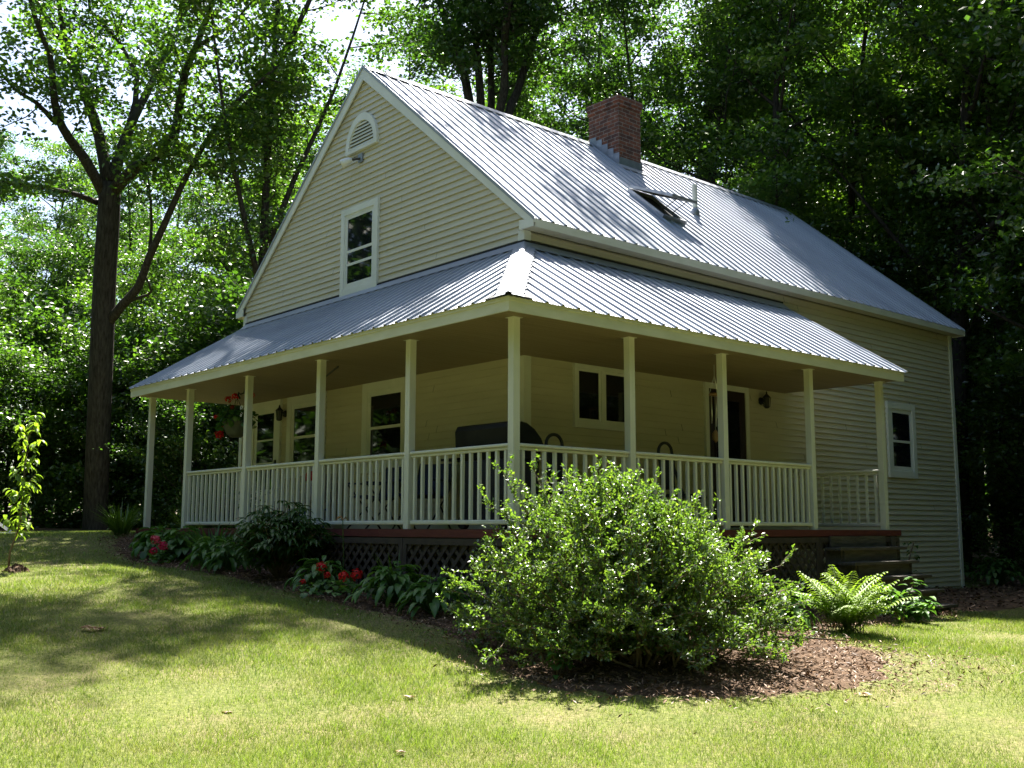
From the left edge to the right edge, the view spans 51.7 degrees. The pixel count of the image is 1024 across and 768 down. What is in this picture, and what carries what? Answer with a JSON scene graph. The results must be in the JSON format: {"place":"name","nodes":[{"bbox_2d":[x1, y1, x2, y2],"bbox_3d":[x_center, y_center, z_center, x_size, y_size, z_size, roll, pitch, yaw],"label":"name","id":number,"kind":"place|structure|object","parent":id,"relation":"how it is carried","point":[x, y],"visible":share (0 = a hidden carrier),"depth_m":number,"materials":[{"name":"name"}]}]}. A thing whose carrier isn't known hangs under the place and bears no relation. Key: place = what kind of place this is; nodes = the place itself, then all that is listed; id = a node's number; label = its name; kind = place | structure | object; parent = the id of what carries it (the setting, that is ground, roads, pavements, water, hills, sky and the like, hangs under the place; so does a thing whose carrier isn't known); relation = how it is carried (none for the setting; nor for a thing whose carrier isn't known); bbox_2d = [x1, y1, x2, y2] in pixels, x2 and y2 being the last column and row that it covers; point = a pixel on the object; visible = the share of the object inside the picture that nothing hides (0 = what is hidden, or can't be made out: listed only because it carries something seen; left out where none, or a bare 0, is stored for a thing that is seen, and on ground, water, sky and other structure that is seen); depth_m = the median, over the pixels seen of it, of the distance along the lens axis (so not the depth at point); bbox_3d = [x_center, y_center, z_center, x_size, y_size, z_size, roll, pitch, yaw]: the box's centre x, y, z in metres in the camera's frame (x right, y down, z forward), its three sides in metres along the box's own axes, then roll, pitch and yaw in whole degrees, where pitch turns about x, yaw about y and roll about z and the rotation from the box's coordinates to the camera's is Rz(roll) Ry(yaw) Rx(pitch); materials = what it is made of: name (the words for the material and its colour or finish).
{"place":"outdoors","nodes":[
{"label":"outdoors","id":0,"kind":"place"},
{"bbox_2d":[0,0,1016,529],"label":"sky","id":1,"kind":"structure","parent":0,"point":[339,29],"materials":[{"name":"white"}]},
{"bbox_2d":[0,530,1023,767],"bbox_3d":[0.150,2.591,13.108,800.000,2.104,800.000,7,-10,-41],"label":"ground","id":2,"kind":"structure","parent":0,"point":[473,654],"depth_m":7.22,"materials":[{"name":"green plant"}]},
{"bbox_2d":[1,563,30,572],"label":"mulch mound","id":3,"kind":"object","parent":2,"relation":"on","point":[15,567],"visible":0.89,"depth_m":12.75,"materials":[{"name":"brown wood"}]},
{"bbox_2d":[0,412,46,566],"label":"sapling","id":4,"kind":"object","parent":2,"relation":"on","point":[14,496],"visible":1,"depth_m":12.90,"materials":[{"name":"green plant"}]},
{"bbox_2d":[92,500,152,535],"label":"daylily","id":5,"kind":"object","parent":2,"relation":"on","point":[119,525],"visible":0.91,"depth_m":17.81,"materials":[{"name":"green plant"}]},
{"bbox_2d":[0,259,1021,532],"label":"wood","id":6,"kind":"object","parent":2,"relation":"on","point":[116,459],"depth_m":43.26,"materials":[{"name":"green plant"}]},
{"bbox_2d":[128,65,964,612],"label":"house","id":7,"kind":"structure","parent":2,"relation":"on","point":[436,269],"depth_m":15.50,"materials":[{"name":"beige plastic"}]},
{"bbox_2d":[213,393,260,437],"bbox_3d":[-4.199,0.483,16.191,0.680,0.706,0.924,3,-8,-19],"label":"hanging basket","id":8,"kind":"object","parent":7,"relation":"hanging from","point":[232,427],"visible":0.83,"depth_m":15.95,"materials":[{"name":"green plant"}]},
{"bbox_2d":[250,399,282,515],"bbox_3d":[-4.296,1.395,18.314,0.090,2.195,1.020,7,-10,-41],"label":"door","id":9,"kind":"structure","parent":7,"relation":"in","point":[266,444],"depth_m":18.34,"materials":[{"name":"white paint"}]},
{"bbox_2d":[274,473,337,528],"bbox_3d":[-3.228,1.823,16.423,0.490,0.840,1.100,7,-10,-41],"label":"chair","id":10,"kind":"object","parent":7,"relation":"on","point":[332,527],"visible":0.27,"depth_m":16.26,"materials":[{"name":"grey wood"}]},
{"bbox_2d":[285,391,326,478],"bbox_3d":[-3.400,0.851,17.381,0.062,1.365,1.240,7,-10,-41],"label":"window","id":11,"kind":"structure","parent":7,"relation":"in","point":[301,410],"depth_m":17.50,"materials":[{"name":"glass"}]},
{"bbox_2d":[339,197,379,296],"bbox_3d":[-2.405,-2.141,16.664,0.050,1.425,1.050,7,-10,-41],"label":"window","id":12,"kind":"structure","parent":7,"relation":"in","point":[359,248],"depth_m":16.65,"materials":[{"name":"white paint"}]},
{"bbox_2d":[346,467,401,528],"bbox_3d":[-1.907,1.592,14.838,0.650,0.890,0.600,6,-10,-36],"label":"camp chair","id":13,"kind":"object","parent":7,"relation":"on","point":[386,485],"visible":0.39,"depth_m":14.91,"materials":[{"name":"blue fabric"}]},
{"bbox_2d":[360,377,404,473],"bbox_3d":[-1.884,0.621,15.671,0.062,1.365,1.247,7,-10,-41],"label":"window","id":14,"kind":"structure","parent":7,"relation":"in","point":[383,402],"depth_m":15.73,"materials":[{"name":"glass"}]},
{"bbox_2d":[392,463,451,528],"bbox_3d":[-1.168,1.469,13.925,0.600,0.890,0.650,-4,-9,28],"label":"camp chair","id":15,"kind":"object","parent":7,"relation":"on","point":[434,481],"visible":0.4,"depth_m":14.09,"materials":[{"name":"blue fabric"}]},
{"bbox_2d":[441,421,543,528],"bbox_3d":[-0.235,1.075,12.219,0.642,1.200,1.320,7,-10,-41],"label":"barbecue grill","id":16,"kind":"object","parent":7,"relation":"on","point":[483,434],"visible":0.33,"depth_m":11.88,"materials":[{"name":"black metal"}]},
{"bbox_2d":[544,433,588,510],"bbox_3d":[0.641,1.103,12.109,0.520,1.121,0.493,7,-10,-41],"label":"patio chair","id":17,"kind":"object","parent":7,"relation":"on","point":[559,462],"visible":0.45,"depth_m":12.26,"materials":[{"name":"black metal"}]},
{"bbox_2d":[572,363,624,431],"bbox_3d":[1.238,0.193,14.348,1.140,0.860,0.070,7,-10,-41],"label":"window","id":18,"kind":"structure","parent":7,"relation":"in","point":[598,391],"depth_m":14.29,"materials":[{"name":"white paint"}]},
{"bbox_2d":[657,441,706,516],"bbox_3d":[2.106,1.266,13.279,0.520,1.121,0.493,7,-10,-41],"label":"patio chair","id":19,"kind":"object","parent":7,"relation":"on","point":[667,486],"visible":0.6,"depth_m":13.42,"materials":[{"name":"black metal"}]},
{"bbox_2d":[709,376,717,442],"bbox_3d":[2.717,0.261,14.153,0.158,1.050,0.160,7,-10,-41],"label":"wind chime","id":20,"kind":"object","parent":7,"relation":"hanging from","point":[715,436],"visible":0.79,"depth_m":14.10,"materials":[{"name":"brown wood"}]},
{"bbox_2d":[703,382,752,529],"bbox_3d":[3.294,1.102,16.036,1.080,2.195,0.090,7,-10,-41],"label":"door","id":21,"kind":"structure","parent":7,"relation":"in","point":[737,397],"depth_m":16.15,"materials":[{"name":"white paint"}]},
{"bbox_2d":[885,401,917,478],"bbox_3d":[7.207,1.044,19.540,1.010,1.385,0.050,7,-10,-41],"label":"window","id":22,"kind":"structure","parent":7,"relation":"in","point":[901,440],"depth_m":19.53,"materials":[{"name":"white paint"}]},
{"bbox_2d":[80,531,1023,733],"bbox_3d":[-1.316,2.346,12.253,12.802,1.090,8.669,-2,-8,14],"label":"mulch bed","id":23,"kind":"object","parent":2,"relation":"on","point":[554,684],"visible":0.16,"depth_m":8.22,"materials":[{"name":"brown wood"}]},
{"bbox_2d":[131,525,176,561],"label":"hosta","id":24,"kind":"object","parent":23,"relation":"on","point":[147,542],"visible":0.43,"depth_m":15.45,"materials":[{"name":"green plant"}]},
{"bbox_2d":[139,535,181,563],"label":"geranium","id":25,"kind":"object","parent":23,"relation":"on","point":[154,558],"visible":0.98,"depth_m":14.74,"materials":[{"name":"red plant"}]},
{"bbox_2d":[149,526,202,561],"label":"hosta","id":26,"kind":"object","parent":23,"relation":"on","point":[181,550],"visible":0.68,"depth_m":15.10,"materials":[{"name":"green plant"}]},
{"bbox_2d":[179,535,248,570],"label":"hosta","id":27,"kind":"object","parent":23,"relation":"on","point":[195,551],"visible":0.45,"depth_m":13.88,"materials":[{"name":"green plant"}]},
{"bbox_2d":[182,521,245,562],"bbox_3d":[-4.082,2.205,14.604,1.043,0.692,0.946,2,-8,-13],"label":"iris","id":28,"kind":"object","parent":23,"relation":"on","point":[195,539],"visible":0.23,"depth_m":14.60,"materials":[{"name":"green plant"}]},
{"bbox_2d":[200,539,257,573],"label":"hosta","id":29,"kind":"object","parent":23,"relation":"on","point":[230,562],"visible":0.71,"depth_m":13.41,"materials":[{"name":"green plant"}]},
{"bbox_2d":[219,500,342,578],"bbox_3d":[-2.814,1.913,12.915,1.450,0.984,1.474,7,-10,-41],"label":"peony","id":30,"kind":"object","parent":23,"relation":"on","point":[283,540],"visible":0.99,"depth_m":12.68,"materials":[{"name":"green plant"}]},
{"bbox_2d":[284,555,357,591],"bbox_3d":[-2.151,2.163,11.903,0.816,0.458,0.746,2,-8,-15],"label":"hosta","id":31,"kind":"object","parent":23,"relation":"on","point":[313,574],"visible":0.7,"depth_m":11.79,"materials":[{"name":"green plant"}]},
{"bbox_2d":[296,561,365,598],"bbox_3d":[-1.940,2.100,11.324,0.771,0.381,0.757,0,-8,2],"label":"geranium","id":32,"kind":"object","parent":23,"relation":"on","point":[328,585],"visible":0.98,"depth_m":11.20,"materials":[{"name":"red plant"}]},
{"bbox_2d":[343,561,428,607],"bbox_3d":[-1.244,2.104,10.987,0.977,0.522,0.966,7,-10,-41],"label":"hosta","id":33,"kind":"object","parent":23,"relation":"on","point":[376,586],"visible":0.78,"depth_m":10.84,"materials":[{"name":"green plant"}]},
{"bbox_2d":[395,575,476,620],"bbox_3d":[-0.735,2.093,10.333,0.796,0.437,0.769,7,-10,-41],"label":"hosta","id":34,"kind":"object","parent":23,"relation":"on","point":[431,601],"visible":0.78,"depth_m":10.26,"materials":[{"name":"green plant"}]},
{"bbox_2d":[543,631,577,678],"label":"seedling","id":35,"kind":"object","parent":23,"relation":"on","point":[557,666],"visible":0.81,"depth_m":7.82,"materials":[{"name":"green plant"}]},
{"bbox_2d":[435,449,817,672],"bbox_3d":[0.945,1.421,8.822,3.102,1.777,2.702,2,-8,-12],"label":"shrub","id":36,"kind":"object","parent":23,"relation":"on","point":[635,582],"visible":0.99,"depth_m":8.27,"materials":[{"name":"green plant"}]},
{"bbox_2d":[750,586,822,630],"bbox_3d":[2.768,2.294,10.789,0.795,0.472,0.791,2,-8,-16],"label":"hosta","id":37,"kind":"object","parent":23,"relation":"on","point":[796,610],"visible":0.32,"depth_m":10.72,"materials":[{"name":"green plant"}]},
{"bbox_2d":[792,565,920,634],"bbox_3d":[3.445,2.173,10.645,1.090,0.678,1.180,7,-10,-41],"label":"fern","id":38,"kind":"object","parent":23,"relation":"on","point":[849,613],"visible":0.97,"depth_m":10.58,"materials":[{"name":"green plant"}]},
{"bbox_2d":[874,577,926,624],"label":"seedling","id":39,"kind":"object","parent":2,"relation":"on","point":[898,610],"visible":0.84,"depth_m":11.82,"materials":[{"name":"green plant"}]},
{"bbox_2d":[882,596,940,622],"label":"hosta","id":40,"kind":"object","parent":2,"relation":"on","point":[919,611],"visible":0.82,"depth_m":12.25,"materials":[{"name":"green plant"}]},
{"bbox_2d":[897,0,1023,376],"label":"edge tree","id":41,"kind":"object","parent":2,"relation":"on","point":[964,176],"visible":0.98,"depth_m":20.95,"materials":[{"name":"green plant"}]},
{"bbox_2d":[0,521,1023,581],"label":"forest floor","id":42,"kind":"structure","parent":0,"point":[134,529],"depth_m":26.81,"materials":[{"name":"brown plant"}]},
{"bbox_2d":[0,200,23,467],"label":"woodland tree","id":43,"kind":"object","parent":42,"relation":"on","point":[2,225],"visible":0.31,"depth_m":36.53,"materials":[{"name":"green plant"}]},
{"bbox_2d":[0,130,52,284],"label":"woodland tree","id":44,"kind":"object","parent":42,"relation":"on","point":[24,228],"visible":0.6,"depth_m":40.40,"materials":[{"name":"green plant"}]},
{"bbox_2d":[0,327,82,527],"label":"understory tree","id":45,"kind":"object","parent":42,"relation":"on","point":[5,354],"visible":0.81,"depth_m":27.84,"materials":[{"name":"green plant"}]},
{"bbox_2d":[0,233,93,522],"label":"understory tree","id":46,"kind":"object","parent":42,"relation":"on","point":[59,263],"visible":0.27,"depth_m":32.80,"materials":[{"name":"green plant"}]},
{"bbox_2d":[0,272,119,526],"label":"understory tree","id":47,"kind":"object","parent":42,"relation":"on","point":[40,297],"visible":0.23,"depth_m":31.21,"materials":[{"name":"green plant"}]},
{"bbox_2d":[0,293,139,527],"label":"understory tree","id":48,"kind":"object","parent":42,"relation":"on","point":[18,334],"visible":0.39,"depth_m":29.71,"materials":[{"name":"green plant"}]},
{"bbox_2d":[0,131,139,509],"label":"woodland tree","id":49,"kind":"object","parent":42,"relation":"on","point":[80,176],"visible":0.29,"depth_m":46.01,"materials":[{"name":"green plant"}]},
{"bbox_2d":[1,181,143,508],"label":"woodland tree","id":50,"kind":"object","parent":42,"relation":"on","point":[17,222],"visible":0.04,"depth_m":53.45,"materials":[{"name":"green plant"}]},
{"bbox_2d":[0,224,150,513],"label":"understory tree","id":51,"kind":"object","parent":42,"relation":"on","point":[69,241],"visible":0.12,"depth_m":36.39,"materials":[{"name":"green plant"}]},
{"bbox_2d":[1,319,178,525],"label":"understory tree","id":52,"kind":"object","parent":42,"relation":"on","point":[80,513],"visible":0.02,"depth_m":31.68,"materials":[{"name":"green plant"}]},
{"bbox_2d":[2,335,201,528],"bbox_3d":[-11.361,1.717,29.348,5.881,6.276,5.292,8,-11,-44],"label":"understory tree","id":53,"kind":"object","parent":42,"relation":"on","point":[76,378],"visible":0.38,"depth_m":28.50,"materials":[{"name":"green plant"}]},
{"bbox_2d":[3,316,204,526],"bbox_3d":[-11.538,1.527,31.899,7.199,7.683,6.478,7,-10,-40],"label":"understory tree","id":54,"kind":"object","parent":42,"relation":"on","point":[80,344],"visible":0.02,"depth_m":30.67,"materials":[{"name":"green plant"}]},
{"bbox_2d":[38,237,196,511],"bbox_3d":[-10.923,0.126,31.114,5.265,8.839,5.375,-3,-9,25],"label":"understory tree","id":55,"kind":"object","parent":42,"relation":"on","point":[139,319],"visible":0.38,"depth_m":30.67,"materials":[{"name":"green plant"}]},
{"bbox_2d":[62,122,188,515],"bbox_3d":[-13.333,-2.097,37.534,6.404,14.756,4.790,7,-10,-39],"label":"woodland tree","id":56,"kind":"object","parent":42,"relation":"on","point":[122,234],"visible":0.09,"depth_m":37.78,"materials":[{"name":"green plant"}]},
{"bbox_2d":[46,284,242,527],"bbox_3d":[-9.048,1.186,29.849,7.509,8.014,6.757,2,-8,-11],"label":"understory tree","id":57,"kind":"object","parent":42,"relation":"on","point":[155,342],"visible":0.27,"depth_m":28.96,"materials":[{"name":"green plant"}]},
{"bbox_2d":[56,341,236,529],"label":"understory tree","id":58,"kind":"object","parent":42,"relation":"on","point":[126,376],"visible":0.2,"depth_m":27.92,"materials":[{"name":"green plant"}]},
{"bbox_2d":[70,220,232,499],"bbox_3d":[-10.762,-0.159,33.932,6.220,10.229,6.092,-7,-11,43],"label":"understory tree","id":59,"kind":"object","parent":42,"relation":"on","point":[182,241],"visible":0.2,"depth_m":34.15,"materials":[{"name":"green plant"}]},
{"bbox_2d":[75,316,239,525],"bbox_3d":[-9.909,1.597,31.848,7.084,7.561,6.374,0,-8,2],"label":"understory tree","id":60,"kind":"object","parent":42,"relation":"on","point":[151,373],"visible":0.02,"depth_m":30.90,"materials":[{"name":"green plant"}]},
{"bbox_2d":[93,397,235,527],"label":"understory tree","id":61,"kind":"object","parent":42,"relation":"on","point":[177,414],"visible":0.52,"depth_m":26.13,"materials":[{"name":"green plant"}]},
{"bbox_2d":[84,137,252,513],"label":"woodland tree","id":62,"kind":"object","parent":42,"relation":"on","point":[182,206],"visible":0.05,"depth_m":51.02,"materials":[{"name":"green plant"}]},
{"bbox_2d":[0,0,347,529],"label":"maple tree","id":63,"kind":"object","parent":42,"relation":"on","point":[113,179],"visible":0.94,"depth_m":25.02,"materials":[{"name":"green plant"}]},
{"bbox_2d":[114,306,239,527],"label":"understory tree","id":64,"kind":"object","parent":42,"relation":"on","point":[163,336],"visible":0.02,"depth_m":30.27,"materials":[{"name":"green plant"}]},
{"bbox_2d":[125,322,240,527],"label":"understory tree","id":65,"kind":"object","parent":42,"relation":"on","point":[234,463],"visible":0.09,"depth_m":27.57,"materials":[{"name":"green plant"}]},
{"bbox_2d":[157,248,251,461],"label":"understory tree","id":66,"kind":"object","parent":42,"relation":"on","point":[230,269],"visible":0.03,"depth_m":37.99,"materials":[{"name":"green plant"}]},
{"bbox_2d":[151,242,258,500],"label":"understory tree","id":67,"kind":"object","parent":42,"relation":"on","point":[222,293],"visible":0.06,"depth_m":29.70,"materials":[{"name":"green plant"}]},
{"bbox_2d":[140,75,305,450],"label":"backdrop tree","id":68,"kind":"object","parent":42,"relation":"on","point":[189,216],"visible":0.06,"depth_m":41.53,"materials":[{"name":"green plant"}]},
{"bbox_2d":[167,99,319,275],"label":"woodland tree","id":69,"kind":"object","parent":42,"relation":"on","point":[196,200],"visible":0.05,"depth_m":46.65,"materials":[{"name":"green plant"}]},
{"bbox_2d":[165,60,332,515],"bbox_3d":[-8.110,-3.198,34.776,5.366,16.470,5.898,7,-10,-40],"label":"backdrop tree","id":70,"kind":"object","parent":42,"relation":"on","point":[251,210],"visible":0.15,"depth_m":34.80,"materials":[{"name":"green plant"}]},
{"bbox_2d":[138,0,442,322],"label":"leaning tree","id":71,"kind":"object","parent":42,"relation":"on","point":[291,27],"visible":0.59,"depth_m":25.34,"materials":[{"name":"green plant"}]},
{"bbox_2d":[242,54,391,232],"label":"backdrop tree","id":72,"kind":"object","parent":42,"relation":"on","point":[309,157],"visible":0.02,"depth_m":41.85,"materials":[{"name":"green plant"}]},
{"bbox_2d":[337,0,462,97],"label":"backdrop tree","id":73,"kind":"object","parent":42,"relation":"on","point":[419,68],"visible":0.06,"depth_m":35.41,"materials":[{"name":"green plant"}]},
{"bbox_2d":[350,0,637,115],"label":"clustered tree","id":74,"kind":"object","parent":42,"relation":"on","point":[452,38],"visible":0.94,"depth_m":30.65,"materials":[{"name":"green plant"}]},
{"bbox_2d":[482,33,581,137],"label":"backdrop tree","id":75,"kind":"object","parent":42,"relation":"on","point":[520,108],"visible":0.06,"depth_m":35.35,"materials":[{"name":"green plant"}]},
{"bbox_2d":[474,0,685,160],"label":"backdrop tree","id":76,"kind":"object","parent":42,"relation":"on","point":[580,128],"visible":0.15,"depth_m":40.13,"materials":[{"name":"green plant"}]},
{"bbox_2d":[568,31,697,175],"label":"backdrop tree","id":77,"kind":"object","parent":42,"relation":"on","point":[654,109],"visible":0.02,"depth_m":42.55,"materials":[{"name":"green plant"}]},
{"bbox_2d":[549,0,770,199],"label":"tree","id":78,"kind":"object","parent":42,"relation":"on","point":[579,85],"visible":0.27,"depth_m":31.07,"materials":[{"name":"green plant"}]},
{"bbox_2d":[618,0,846,189],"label":"tree","id":79,"kind":"object","parent":42,"relation":"on","point":[675,51],"visible":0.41,"depth_m":28.76,"materials":[{"name":"green plant"}]},
{"bbox_2d":[650,0,854,178],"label":"forked tree","id":80,"kind":"object","parent":42,"relation":"on","point":[709,115],"visible":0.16,"depth_m":32.50,"materials":[{"name":"green plant"}]},
{"bbox_2d":[665,0,881,243],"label":"shade tree","id":81,"kind":"object","parent":42,"relation":"on","point":[814,135],"visible":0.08,"depth_m":33.87,"materials":[{"name":"green plant"}]},
{"bbox_2d":[719,48,845,226],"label":"shade tree","id":82,"kind":"object","parent":42,"relation":"on","point":[751,167],"visible":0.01,"depth_m":38.35,"materials":[{"name":"green plant"}]},
{"bbox_2d":[630,0,962,243],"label":"tree","id":83,"kind":"object","parent":42,"relation":"on","point":[774,190],"visible":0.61,"depth_m":26.73,"materials":[{"name":"green plant"}]},
{"bbox_2d":[699,0,985,307],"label":"tree","id":84,"kind":"object","parent":42,"relation":"on","point":[915,50],"visible":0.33,"depth_m":28.34,"materials":[{"name":"green plant"}]},
{"bbox_2d":[840,233,938,311],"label":"tree","id":85,"kind":"object","parent":42,"relation":"on","point":[872,259],"visible":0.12,"depth_m":26.26,"materials":[{"name":"green plant"}]},
{"bbox_2d":[788,1,1005,321],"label":"shade tree","id":86,"kind":"object","parent":42,"relation":"on","point":[855,50],"visible":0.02,"depth_m":37.42,"materials":[{"name":"green plant"}]},
{"bbox_2d":[788,0,1023,571],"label":"edge tree","id":87,"kind":"object","parent":42,"relation":"on","point":[967,111],"visible":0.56,"depth_m":25.73,"materials":[{"name":"green plant"}]},
{"bbox_2d":[840,0,1014,338],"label":"shade tree","id":88,"kind":"object","parent":42,"relation":"on","point":[914,13],"visible":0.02,"depth_m":30.31,"materials":[{"name":"green plant"}]},
{"bbox_2d":[835,0,1023,505],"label":"shade tree","id":89,"kind":"object","parent":42,"relation":"on","point":[971,156],"visible":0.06,"depth_m":28.27,"materials":[{"name":"green plant"}]},
{"bbox_2d":[837,0,1021,551],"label":"shade tree","id":90,"kind":"object","parent":42,"relation":"on","point":[974,542],"depth_m":33.06,"materials":[{"name":"green plant"}]},
{"bbox_2d":[839,165,1023,526],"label":"tree","id":91,"kind":"object","parent":42,"relation":"on","point":[950,238],"visible":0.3,"depth_m":25.44,"materials":[{"name":"green plant"}]},
{"bbox_2d":[844,0,1023,556],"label":"shade tree","id":92,"kind":"object","parent":42,"relation":"on","point":[944,295],"visible":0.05,"depth_m":29.32,"materials":[{"name":"green plant"}]},
{"bbox_2d":[854,0,1023,570],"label":"shade tree","id":93,"kind":"object","parent":42,"relation":"on","point":[945,151],"visible":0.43,"depth_m":25.34,"materials":[{"name":"green plant"}]},
{"bbox_2d":[883,0,1023,296],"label":"shade tree","id":94,"kind":"object","parent":42,"relation":"on","point":[936,160],"visible":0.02,"depth_m":28.29,"materials":[{"name":"green plant"}]},
{"bbox_2d":[925,546,1023,611],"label":"leaf litter","id":95,"kind":"object","parent":42,"relation":"on","point":[994,591],"visible":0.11,"depth_m":17.24,"materials":[{"name":"brown plant"}]},
{"bbox_2d":[968,556,1023,585],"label":"ground plant","id":96,"kind":"object","parent":95,"relation":"on","point":[998,575],"visible":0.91,"depth_m":20.80,"materials":[{"name":"green plant"}]},
{"bbox_2d":[955,339,1023,571],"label":"tree","id":97,"kind":"object","parent":42,"relation":"on","point":[1005,401],"visible":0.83,"depth_m":23.48,"materials":[{"name":"green plant"}]},
{"bbox_2d":[961,317,1023,568],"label":"tree","id":98,"kind":"object","parent":42,"relation":"on","point":[1017,559],"visible":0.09,"depth_m":27.02,"materials":[{"name":"green plant"}]},
{"bbox_2d":[969,361,1023,568],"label":"tree","id":99,"kind":"object","parent":42,"relation":"on","point":[985,489],"visible":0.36,"depth_m":24.74,"materials":[{"name":"green plant"}]},
{"bbox_2d":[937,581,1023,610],"bbox_3d":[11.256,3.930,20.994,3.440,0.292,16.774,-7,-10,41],"label":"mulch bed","id":100,"kind":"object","parent":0,"point":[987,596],"depth_m":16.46,"materials":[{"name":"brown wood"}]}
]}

